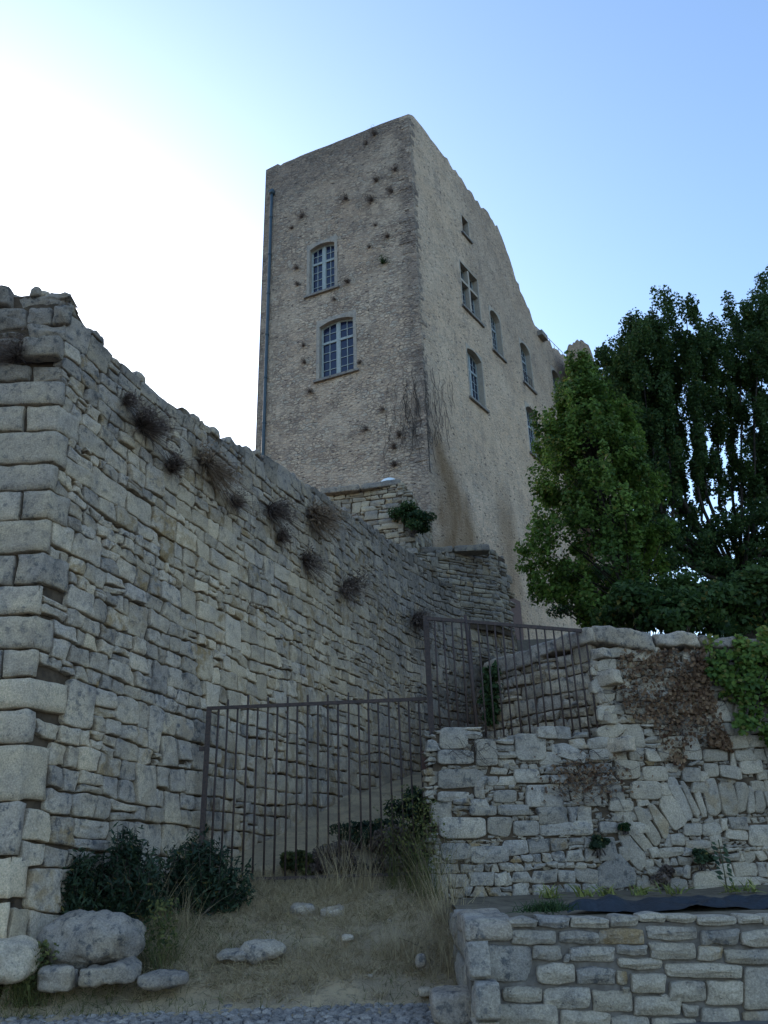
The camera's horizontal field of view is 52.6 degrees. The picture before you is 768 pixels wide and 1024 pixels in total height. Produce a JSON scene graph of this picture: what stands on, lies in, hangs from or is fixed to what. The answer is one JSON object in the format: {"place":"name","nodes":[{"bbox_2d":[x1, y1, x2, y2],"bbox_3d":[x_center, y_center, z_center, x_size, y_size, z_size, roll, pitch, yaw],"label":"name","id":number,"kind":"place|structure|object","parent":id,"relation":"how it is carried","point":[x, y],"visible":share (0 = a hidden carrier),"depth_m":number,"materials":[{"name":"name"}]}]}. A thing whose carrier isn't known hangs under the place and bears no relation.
{"place":"outdoors","nodes":[
{"label":"outdoors","id":0,"kind":"place"},
{"bbox_2d":[1,874,433,1018],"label":"green grass","id":1,"kind":"structure","parent":0,"point":[74,1011],"depth_m":8.37,"materials":[{"name":"plant"}]},
{"bbox_2d":[0,772,457,1023],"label":"grass slope","id":2,"kind":"structure","parent":0,"point":[333,994],"depth_m":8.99,"materials":[{"name":"plant"}]},
{"bbox_2d":[0,935,42,984],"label":"loose stone","id":3,"kind":"object","parent":2,"relation":"on","point":[16,951],"visible":0.85,"depth_m":8.17,"materials":[{"name":"stone"}]},
{"bbox_2d":[0,939,102,1008],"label":"tall weed","id":4,"kind":"object","parent":2,"relation":"on","point":[29,985],"visible":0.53,"depth_m":8.29,"materials":[{"name":"plant"}]},
{"bbox_2d":[37,964,78,992],"bbox_3d":[-3.513,5.025,8.364,0.445,0.276,0.434,-2,-23,0],"label":"loose stone","id":5,"kind":"object","parent":2,"relation":"on","point":[55,978],"visible":0.98,"depth_m":8.21,"materials":[{"name":"stone"}]},
{"bbox_2d":[58,847,109,914],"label":"evergreen shrub","id":6,"kind":"object","parent":2,"relation":"on","point":[80,893],"visible":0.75,"depth_m":9.53,"materials":[{"name":"green plant"}]},
{"bbox_2d":[36,909,146,970],"bbox_3d":[-3.312,4.899,8.889,1.207,0.631,0.787,-2,-23,0],"label":"boulder","id":7,"kind":"object","parent":2,"relation":"on","point":[83,939],"visible":0.86,"depth_m":8.63,"materials":[{"name":"stone"}]},
{"bbox_2d":[78,956,141,987],"bbox_3d":[-2.955,4.999,8.434,0.620,0.257,0.464,-2,-23,0],"label":"loose stone","id":8,"kind":"object","parent":2,"relation":"on","point":[126,970],"visible":1,"depth_m":8.25,"materials":[{"name":"stone"}]},
{"bbox_2d":[90,821,170,922],"bbox_3d":[-3.389,4.629,9.937,1.464,1.257,0.860,-10,-24,19],"label":"evergreen shrub","id":9,"kind":"object","parent":2,"relation":"on","point":[117,896],"visible":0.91,"depth_m":9.80,"materials":[{"name":"green plant"}]},
{"bbox_2d":[125,856,199,931],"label":"tall weed","id":10,"kind":"object","parent":2,"relation":"on","point":[159,897],"visible":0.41,"depth_m":9.85,"materials":[{"name":"green plant"}]},
{"bbox_2d":[137,969,188,991],"bbox_3d":[-2.374,5.056,8.387,0.530,0.192,0.372,-2,-23,0],"label":"loose stone","id":11,"kind":"object","parent":2,"relation":"on","point":[156,980],"visible":1,"depth_m":8.25,"materials":[{"name":"stone"}]},
{"bbox_2d":[132,897,209,972],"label":"tall weed","id":12,"kind":"object","parent":2,"relation":"on","point":[161,933],"visible":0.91,"depth_m":9.01,"materials":[{"name":"plant"}]},
{"bbox_2d":[164,878,228,936],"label":"tall weed","id":13,"kind":"object","parent":2,"relation":"on","point":[187,919],"visible":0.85,"depth_m":9.90,"materials":[{"name":"green plant"}]},
{"bbox_2d":[153,823,257,917],"bbox_3d":[-2.621,4.949,10.647,1.724,1.269,1.188,12,-26,-30],"label":"evergreen shrub","id":14,"kind":"object","parent":2,"relation":"on","point":[204,877],"visible":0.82,"depth_m":10.46,"materials":[{"name":"green plant"}]},
{"bbox_2d":[216,947,245,961],"bbox_3d":[-1.741,5.166,9.041,0.390,0.155,0.332,-2,-23,0],"label":"loose stone","id":15,"kind":"object","parent":2,"relation":"on","point":[237,955],"visible":0.85,"depth_m":8.92,"materials":[{"name":"stone"}]},
{"bbox_2d":[0,285,517,997],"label":"retaining wall","id":16,"kind":"structure","parent":2,"relation":"on","point":[150,609],"depth_m":12.62,"materials":[{"name":"stone"}]},
{"bbox_2d":[0,328,37,374],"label":"dry tuft","id":17,"kind":"object","parent":16,"relation":"attached to","point":[14,354],"visible":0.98,"depth_m":11.75,"materials":[{"name":"plant"}]},
{"bbox_2d":[118,388,148,419],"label":"dry tuft","id":18,"kind":"object","parent":16,"relation":"attached to","point":[129,400],"visible":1,"depth_m":13.04,"materials":[{"name":"plant"}]},
{"bbox_2d":[118,398,191,467],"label":"dry tuft","id":19,"kind":"object","parent":16,"relation":"attached to","point":[146,424],"visible":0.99,"depth_m":13.29,"materials":[{"name":"plant"}]},
{"bbox_2d":[154,444,200,485],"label":"dry tuft","id":20,"kind":"object","parent":16,"relation":"on","point":[176,466],"visible":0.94,"depth_m":13.84,"materials":[{"name":"plant"}]},
{"bbox_2d":[187,437,260,522],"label":"dry tuft","id":21,"kind":"object","parent":16,"relation":"attached to","point":[214,468],"visible":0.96,"depth_m":15.09,"materials":[{"name":"plant"}]},
{"bbox_2d":[225,485,263,516],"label":"dry tuft","id":22,"kind":"object","parent":16,"relation":"attached to","point":[236,505],"visible":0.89,"depth_m":15.79,"materials":[{"name":"plant"}]},
{"bbox_2d":[252,493,315,553],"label":"dry tuft","id":23,"kind":"object","parent":16,"relation":"attached to","point":[279,511],"visible":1,"depth_m":17.19,"materials":[{"name":"plant"}]},
{"bbox_2d":[275,524,304,549],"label":"dry tuft","id":24,"kind":"object","parent":16,"relation":"attached to","point":[281,535],"visible":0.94,"depth_m":17.41,"materials":[{"name":"plant"}]},
{"bbox_2d":[297,543,339,592],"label":"dry tuft","id":25,"kind":"object","parent":16,"relation":"attached to","point":[309,561],"visible":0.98,"depth_m":18.38,"materials":[{"name":"plant"}]},
{"bbox_2d":[302,494,363,553],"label":"dry tuft","id":26,"kind":"object","parent":16,"relation":"attached to","point":[325,516],"visible":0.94,"depth_m":19.26,"materials":[{"name":"plant"}]},
{"bbox_2d":[329,567,390,627],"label":"dry tuft","id":27,"kind":"object","parent":16,"relation":"attached to","point":[349,586],"visible":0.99,"depth_m":20.39,"materials":[{"name":"plant"}]},
{"bbox_2d":[320,479,432,554],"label":"garden wall","id":28,"kind":"structure","parent":16,"relation":"on","point":[371,503],"depth_m":29.17,"materials":[{"name":"stone"}]},
{"bbox_2d":[386,500,436,536],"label":"shrub","id":29,"kind":"object","parent":28,"relation":"attached to","point":[415,518],"visible":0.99,"depth_m":28.21,"materials":[{"name":"green plant"}]},
{"bbox_2d":[405,602,442,648],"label":"dry tuft","id":30,"kind":"object","parent":16,"relation":"on","point":[417,619],"visible":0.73,"depth_m":25.15,"materials":[{"name":"plant"}]},
{"bbox_2d":[416,544,515,635],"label":"ramp wall","id":31,"kind":"structure","parent":16,"relation":"on","point":[479,576],"depth_m":29.34,"materials":[{"name":"stone"}]},
{"bbox_2d":[245,863,276,890],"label":"tall weed","id":32,"kind":"object","parent":2,"relation":"on","point":[264,879],"visible":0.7,"depth_m":11.35,"materials":[{"name":"beige plant"}]},
{"bbox_2d":[239,939,285,964],"bbox_3d":[-1.416,5.140,9.088,0.531,0.261,0.391,-2,-23,0],"label":"loose stone","id":33,"kind":"object","parent":2,"relation":"on","point":[264,949],"visible":0.94,"depth_m":8.98,"materials":[{"name":"stone"}]},
{"bbox_2d":[266,900,300,921],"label":"tall weed","id":34,"kind":"object","parent":2,"relation":"on","point":[277,918],"visible":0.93,"depth_m":10.14,"materials":[{"name":"beige plant"}]},
{"bbox_2d":[279,849,316,875],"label":"bramble","id":35,"kind":"object","parent":2,"relation":"on","point":[290,860],"visible":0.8,"depth_m":12.23,"materials":[{"name":"plant"}]},
{"bbox_2d":[289,902,314,914],"bbox_3d":[-1.096,5.383,10.488,0.371,0.203,0.407,-2,-23,0],"label":"loose stone","id":36,"kind":"object","parent":2,"relation":"on","point":[300,908],"visible":0.65,"depth_m":10.34,"materials":[{"name":"stone"}]},
{"bbox_2d":[296,863,354,895],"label":"tall weed","id":37,"kind":"object","parent":2,"relation":"on","point":[329,888],"visible":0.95,"depth_m":11.02,"materials":[{"name":"beige plant"}]},
{"bbox_2d":[320,904,344,917],"bbox_3d":[-0.700,5.381,10.413,0.348,0.201,0.411,-2,-23,0],"label":"loose stone","id":38,"kind":"object","parent":2,"relation":"on","point":[335,911],"visible":0.62,"depth_m":10.28,"materials":[{"name":"stone"}]},
{"bbox_2d":[307,840,369,874],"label":"bramble","id":39,"kind":"object","parent":2,"relation":"on","point":[333,848],"visible":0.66,"depth_m":12.12,"materials":[{"name":"plant"}]},
{"bbox_2d":[300,802,383,892],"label":"tall weed","id":40,"kind":"object","parent":2,"relation":"on","point":[343,855],"visible":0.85,"depth_m":11.26,"materials":[{"name":"beige plant"}]},
{"bbox_2d":[341,934,353,941],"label":"loose stone","id":41,"kind":"object","parent":2,"relation":"on","point":[347,937],"visible":0.98,"depth_m":9.32,"materials":[{"name":"stone"}]},
{"bbox_2d":[334,832,389,891],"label":"tall weed","id":42,"kind":"object","parent":2,"relation":"on","point":[362,876],"visible":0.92,"depth_m":11.30,"materials":[{"name":"beige plant"}]},
{"bbox_2d":[329,817,417,852],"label":"bramble","id":43,"kind":"object","parent":2,"relation":"on","point":[355,826],"visible":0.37,"depth_m":13.34,"materials":[{"name":"green plant"}]},
{"bbox_2d":[366,824,429,872],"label":"bramble","id":44,"kind":"object","parent":2,"relation":"on","point":[377,842],"visible":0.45,"depth_m":12.32,"materials":[{"name":"plant"}]},
{"bbox_2d":[356,911,443,961],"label":"tall weed","id":45,"kind":"object","parent":2,"relation":"on","point":[400,951],"visible":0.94,"depth_m":9.11,"materials":[{"name":"beige plant"}]},
{"bbox_2d":[383,785,429,842],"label":"bramble","id":46,"kind":"object","parent":2,"relation":"on","point":[415,799],"visible":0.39,"depth_m":13.82,"materials":[{"name":"green plant"}]},
{"bbox_2d":[357,794,464,889],"bbox_3d":[0.307,4.865,11.511,1.700,1.319,1.186,-2,-23,0],"label":"tall weed","id":47,"kind":"object","parent":2,"relation":"on","point":[393,869],"visible":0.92,"depth_m":11.46,"materials":[{"name":"plant"}]},
{"bbox_2d":[370,784,454,893],"bbox_3d":[0.556,4.759,11.383,1.319,1.477,1.855,-22,-30,39],"label":"tall weed","id":48,"kind":"object","parent":2,"relation":"on","point":[409,849],"visible":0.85,"depth_m":11.28,"materials":[{"name":"plant"}]},
{"bbox_2d":[415,953,425,967],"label":"loose stone","id":49,"kind":"object","parent":2,"relation":"on","point":[420,960],"visible":1,"depth_m":8.61,"materials":[{"name":"stone"}]},
{"bbox_2d":[369,797,474,900],"bbox_3d":[0.697,4.635,10.724,1.519,1.346,1.626,14,-28,-34],"label":"tall weed","id":50,"kind":"object","parent":2,"relation":"on","point":[433,860],"visible":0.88,"depth_m":10.96,"materials":[{"name":"plant"}]},
{"bbox_2d":[418,986,431,996],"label":"loose stone","id":51,"kind":"object","parent":2,"relation":"on","point":[423,991],"visible":0.88,"depth_m":8.14,"materials":[{"name":"stone"}]},
{"bbox_2d":[403,901,476,978],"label":"tall weed","id":52,"kind":"object","parent":2,"relation":"on","point":[447,960],"visible":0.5,"depth_m":8.74,"materials":[{"name":"beige plant"}]},
{"bbox_2d":[384,819,508,924],"bbox_3d":[0.777,4.704,10.197,1.909,1.259,1.454,-10,-24,18],"label":"tall weed","id":53,"kind":"object","parent":2,"relation":"on","point":[445,913],"visible":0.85,"depth_m":10.03,"materials":[{"name":"beige plant"}]},
{"bbox_2d":[481,627,635,773],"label":"side wall","id":54,"kind":"structure","parent":2,"relation":"on","point":[611,678],"depth_m":13.17,"materials":[{"name":"stone"}]},
{"bbox_2d":[477,660,503,726],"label":"climbing plant","id":55,"kind":"object","parent":54,"relation":"attached to","point":[487,693],"visible":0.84,"depth_m":14.08,"materials":[{"name":"green plant"}]},
{"bbox_2d":[0,1001,767,1023],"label":"street","id":56,"kind":"structure","parent":0,"point":[356,1012],"depth_m":7.74,"materials":[{"name":"asphalt"}]},
{"bbox_2d":[429,985,471,1023],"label":"loose stone","id":57,"kind":"object","parent":56,"relation":"on","point":[450,1004],"visible":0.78,"depth_m":7.20,"materials":[{"name":"stone"}]},
{"bbox_2d":[448,902,767,1023],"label":"terrace wall","id":58,"kind":"structure","parent":56,"relation":"on","point":[646,967],"depth_m":7.21,"materials":[{"name":"stone"}]},
{"bbox_2d":[448,885,767,918],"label":"terrace bed","id":59,"kind":"object","parent":58,"relation":"on","point":[501,904],"visible":0.4,"depth_m":10.09,"materials":[{"name":"soil"}]},
{"bbox_2d":[506,896,579,914],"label":"grass clump","id":60,"kind":"object","parent":59,"relation":"on","point":[552,906],"visible":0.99,"depth_m":7.90,"materials":[{"name":"green plant"}]},
{"bbox_2d":[532,882,563,898],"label":"iris plant","id":61,"kind":"object","parent":59,"relation":"on","point":[547,894],"visible":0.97,"depth_m":10.37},
{"bbox_2d":[568,884,605,896],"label":"iris plant","id":62,"kind":"object","parent":59,"relation":"on","point":[580,893],"visible":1,"depth_m":10.39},
{"bbox_2d":[582,882,616,896],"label":"iris plant","id":63,"kind":"object","parent":59,"relation":"on","point":[605,892],"visible":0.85,"depth_m":10.42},
{"bbox_2d":[627,884,658,895],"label":"iris plant","id":64,"kind":"object","parent":59,"relation":"on","point":[641,891],"visible":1,"depth_m":10.37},
{"bbox_2d":[650,864,675,888],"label":"wall plant","id":65,"kind":"object","parent":59,"relation":"on","point":[666,872],"depth_m":11.43,"materials":[{"name":"plant"}]},
{"bbox_2d":[566,894,767,912],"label":"ground sheet","id":66,"kind":"object","parent":59,"relation":"on","point":[610,903],"visible":0.94,"depth_m":8.29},
{"bbox_2d":[655,881,694,895],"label":"iris plant","id":67,"kind":"object","parent":59,"relation":"on","point":[672,891],"visible":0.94,"depth_m":10.38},
{"bbox_2d":[711,839,733,886],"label":"young plant","id":68,"kind":"object","parent":59,"relation":"on","point":[719,872],"visible":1,"depth_m":10.44,"materials":[{"name":"green plant"}]},
{"bbox_2d":[717,880,756,894],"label":"iris plant","id":69,"kind":"object","parent":59,"relation":"on","point":[735,889],"visible":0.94,"depth_m":10.39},
{"bbox_2d":[737,876,765,892],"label":"iris plant","id":70,"kind":"object","parent":59,"relation":"on","point":[750,882],"visible":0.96,"depth_m":10.41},
{"bbox_2d":[0,0,767,636],"label":"sky","id":71,"kind":"structure","parent":0,"point":[616,150],"materials":[{"name":"blue"}]},
{"bbox_2d":[481,639,552,662],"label":"garden ground","id":72,"kind":"structure","parent":0,"point":[525,644],"depth_m":33.72,"materials":[{"name":"soil"}]},
{"bbox_2d":[255,114,628,639],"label":"castle","id":73,"kind":"structure","parent":72,"relation":"on","point":[441,294],"depth_m":39.24,"materials":[{"name":"stone"}]},
{"bbox_2d":[289,202,310,229],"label":"wall tuft","id":74,"kind":"object","parent":73,"relation":"attached to","point":[302,214],"visible":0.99,"depth_m":41.90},
{"bbox_2d":[303,235,339,298],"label":"window","id":75,"kind":"structure","parent":73,"relation":"in","point":[322,264],"depth_m":40.42,"materials":[{"name":"stone"}]},
{"bbox_2d":[313,309,358,383],"bbox_3d":[-2.281,-8.061,37.985,2.426,3.588,0.490,-12,-25,22],"label":"window","id":76,"kind":"structure","parent":73,"relation":"in","point":[336,336],"depth_m":38.14,"materials":[{"name":"stone"}]},
{"bbox_2d":[335,192,349,202],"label":"wall tuft","id":77,"kind":"object","parent":73,"relation":"attached to","point":[344,197],"visible":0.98,"depth_m":40.92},
{"bbox_2d":[355,421,368,437],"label":"wall tuft","id":78,"kind":"object","parent":73,"relation":"attached to","point":[366,428],"visible":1,"depth_m":35.25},
{"bbox_2d":[362,191,381,202],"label":"wall tuft","id":79,"kind":"object","parent":73,"relation":"attached to","point":[370,199],"visible":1,"depth_m":40.14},
{"bbox_2d":[368,125,377,139],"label":"wall tuft","id":80,"kind":"object","parent":73,"relation":"attached to","point":[373,132],"visible":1,"depth_m":41.81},
{"bbox_2d":[370,173,379,184],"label":"wall tuft","id":81,"kind":"object","parent":73,"relation":"attached to","point":[376,179],"visible":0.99,"depth_m":40.52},
{"bbox_2d":[377,253,391,265],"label":"wall tuft","id":82,"kind":"object","parent":73,"relation":"attached to","point":[383,259],"visible":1,"depth_m":38.28,"materials":[{"name":"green plant"}]},
{"bbox_2d":[381,182,398,193],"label":"wall tuft","id":83,"kind":"object","parent":73,"relation":"attached to","point":[390,190],"visible":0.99,"depth_m":39.77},
{"bbox_2d":[385,163,399,179],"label":"wall tuft","id":84,"kind":"object","parent":73,"relation":"attached to","point":[395,167],"visible":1,"depth_m":40.23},
{"bbox_2d":[384,439,403,452],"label":"wall tuft","id":85,"kind":"object","parent":73,"relation":"attached to","point":[393,445],"visible":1,"depth_m":34.22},
{"bbox_2d":[388,457,401,466],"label":"wall tuft","id":86,"kind":"object","parent":73,"relation":"attached to","point":[394,464],"visible":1,"depth_m":33.94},
{"bbox_2d":[383,367,454,472],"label":"dead creeper","id":87,"kind":"object","parent":73,"relation":"attached to","point":[413,424],"visible":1,"depth_m":34.73,"materials":[{"name":"plant"}]},
{"bbox_2d":[460,212,472,243],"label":"window","id":88,"kind":"structure","parent":73,"relation":"in","point":[465,231],"depth_m":44.71,"materials":[{"name":"stone"}]},
{"bbox_2d":[459,259,484,327],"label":"window","id":89,"kind":"structure","parent":73,"relation":"in","point":[469,284],"depth_m":42.93,"materials":[{"name":"stone"}]},
{"bbox_2d":[465,342,489,413],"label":"window","id":90,"kind":"structure","parent":73,"relation":"in","point":[474,360],"depth_m":40.76,"materials":[{"name":"stone"}]},
{"bbox_2d":[488,304,507,362],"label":"window","id":91,"kind":"structure","parent":73,"relation":"in","point":[495,323],"depth_m":44.91,"materials":[{"name":"stone"}]},
{"bbox_2d":[510,598,523,639],"bbox_3d":[6.227,6.320,36.260,0.070,4.761,1.548,-16,-27,31],"label":"door","id":92,"kind":"structure","parent":73,"relation":"in","point":[517,618],"depth_m":37.02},
{"bbox_2d":[518,337,537,394],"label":"window","id":93,"kind":"structure","parent":73,"relation":"in","point":[525,355],"depth_m":48.03,"materials":[{"name":"stone"}]},
{"bbox_2d":[524,401,540,461],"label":"window","id":94,"kind":"structure","parent":73,"relation":"in","point":[528,409],"depth_m":46.03,"materials":[{"name":"stone"}]},
{"bbox_2d":[550,365,561,392],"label":"window","id":95,"kind":"structure","parent":73,"relation":"in","point":[555,375],"depth_m":52.37,"materials":[{"name":"stone"}]},
{"bbox_2d":[513,348,680,631],"bbox_3d":[5.440,-0.182,20.511,3.821,9.873,3.858,16,-29,-36],"label":"maple tree","id":96,"kind":"object","parent":72,"relation":"on","point":[587,428],"visible":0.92,"depth_m":20.14,"materials":[{"name":"green plant"}]},
{"bbox_2d":[589,577,696,634],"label":"garden shrub","id":97,"kind":"object","parent":72,"relation":"on","point":[631,600],"visible":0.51,"depth_m":16.74,"materials":[{"name":"green plant"}]},
{"bbox_2d":[546,266,767,638],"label":"tall tree","id":98,"kind":"object","parent":72,"relation":"on","point":[655,390],"visible":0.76,"depth_m":25.78,"materials":[{"name":"green plant"}]},
{"bbox_2d":[633,592,712,633],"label":"garden shrub","id":99,"kind":"object","parent":72,"relation":"on","point":[669,613],"visible":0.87,"depth_m":15.91,"materials":[{"name":"green plant"}]},
{"bbox_2d":[657,569,753,637],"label":"garden shrub","id":100,"kind":"object","parent":72,"relation":"on","point":[720,594],"visible":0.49,"depth_m":16.91,"materials":[{"name":"green plant"}]},
{"bbox_2d":[724,564,767,634],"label":"garden shrub","id":101,"kind":"object","parent":72,"relation":"on","point":[753,581],"visible":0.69,"depth_m":17.25,"materials":[{"name":"green plant"}]},
{"bbox_2d":[421,626,767,903],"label":"boundary wall","id":102,"kind":"structure","parent":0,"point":[674,815],"depth_m":11.86,"materials":[{"name":"stone"}]},
{"bbox_2d":[423,615,598,737],"bbox_3d":[2.157,3.618,12.303,2.864,4.193,0.336,-2,-23,0],"label":"iron railing","id":103,"kind":"object","parent":102,"relation":"on","point":[465,621],"visible":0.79,"depth_m":12.68,"materials":[{"name":"metal"}]},
{"bbox_2d":[199,690,427,885],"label":"iron gate","id":104,"kind":"structure","parent":103,"relation":"attached to","point":[205,748],"depth_m":12.35,"materials":[{"name":"metal"}]},
{"bbox_2d":[445,729,653,812],"bbox_3d":[2.562,3.956,11.893,3.254,1.262,0.120,1,-23,-7],"label":"dry bramble","id":105,"kind":"object","parent":102,"relation":"attached to","point":[592,771],"visible":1,"depth_m":11.91,"materials":[{"name":"brown plant"}]},
{"bbox_2d":[589,834,610,855],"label":"wall plant","id":106,"kind":"object","parent":102,"relation":"attached to","point":[598,843],"depth_m":11.49,"materials":[{"name":"green plant"}]},
{"bbox_2d":[617,822,630,834],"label":"wall plant","id":107,"kind":"object","parent":102,"relation":"attached to","point":[624,827],"depth_m":11.63,"materials":[{"name":"green plant"}]},
{"bbox_2d":[585,645,733,769],"bbox_3d":[4.484,3.067,12.549,2.437,2.114,0.189,1,-23,-7],"label":"withered creeper","id":108,"kind":"object","parent":102,"relation":"attached to","point":[699,709],"visible":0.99,"depth_m":12.57,"materials":[{"name":"brown plant"}]},
{"bbox_2d":[691,848,714,870],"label":"wall plant","id":109,"kind":"object","parent":102,"relation":"attached to","point":[704,857],"depth_m":11.59,"materials":[{"name":"green plant"}]},
{"bbox_2d":[702,625,767,747],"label":"ivy","id":110,"kind":"object","parent":102,"relation":"attached to","point":[746,653],"visible":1,"depth_m":12.68,"materials":[{"name":"green plant"}]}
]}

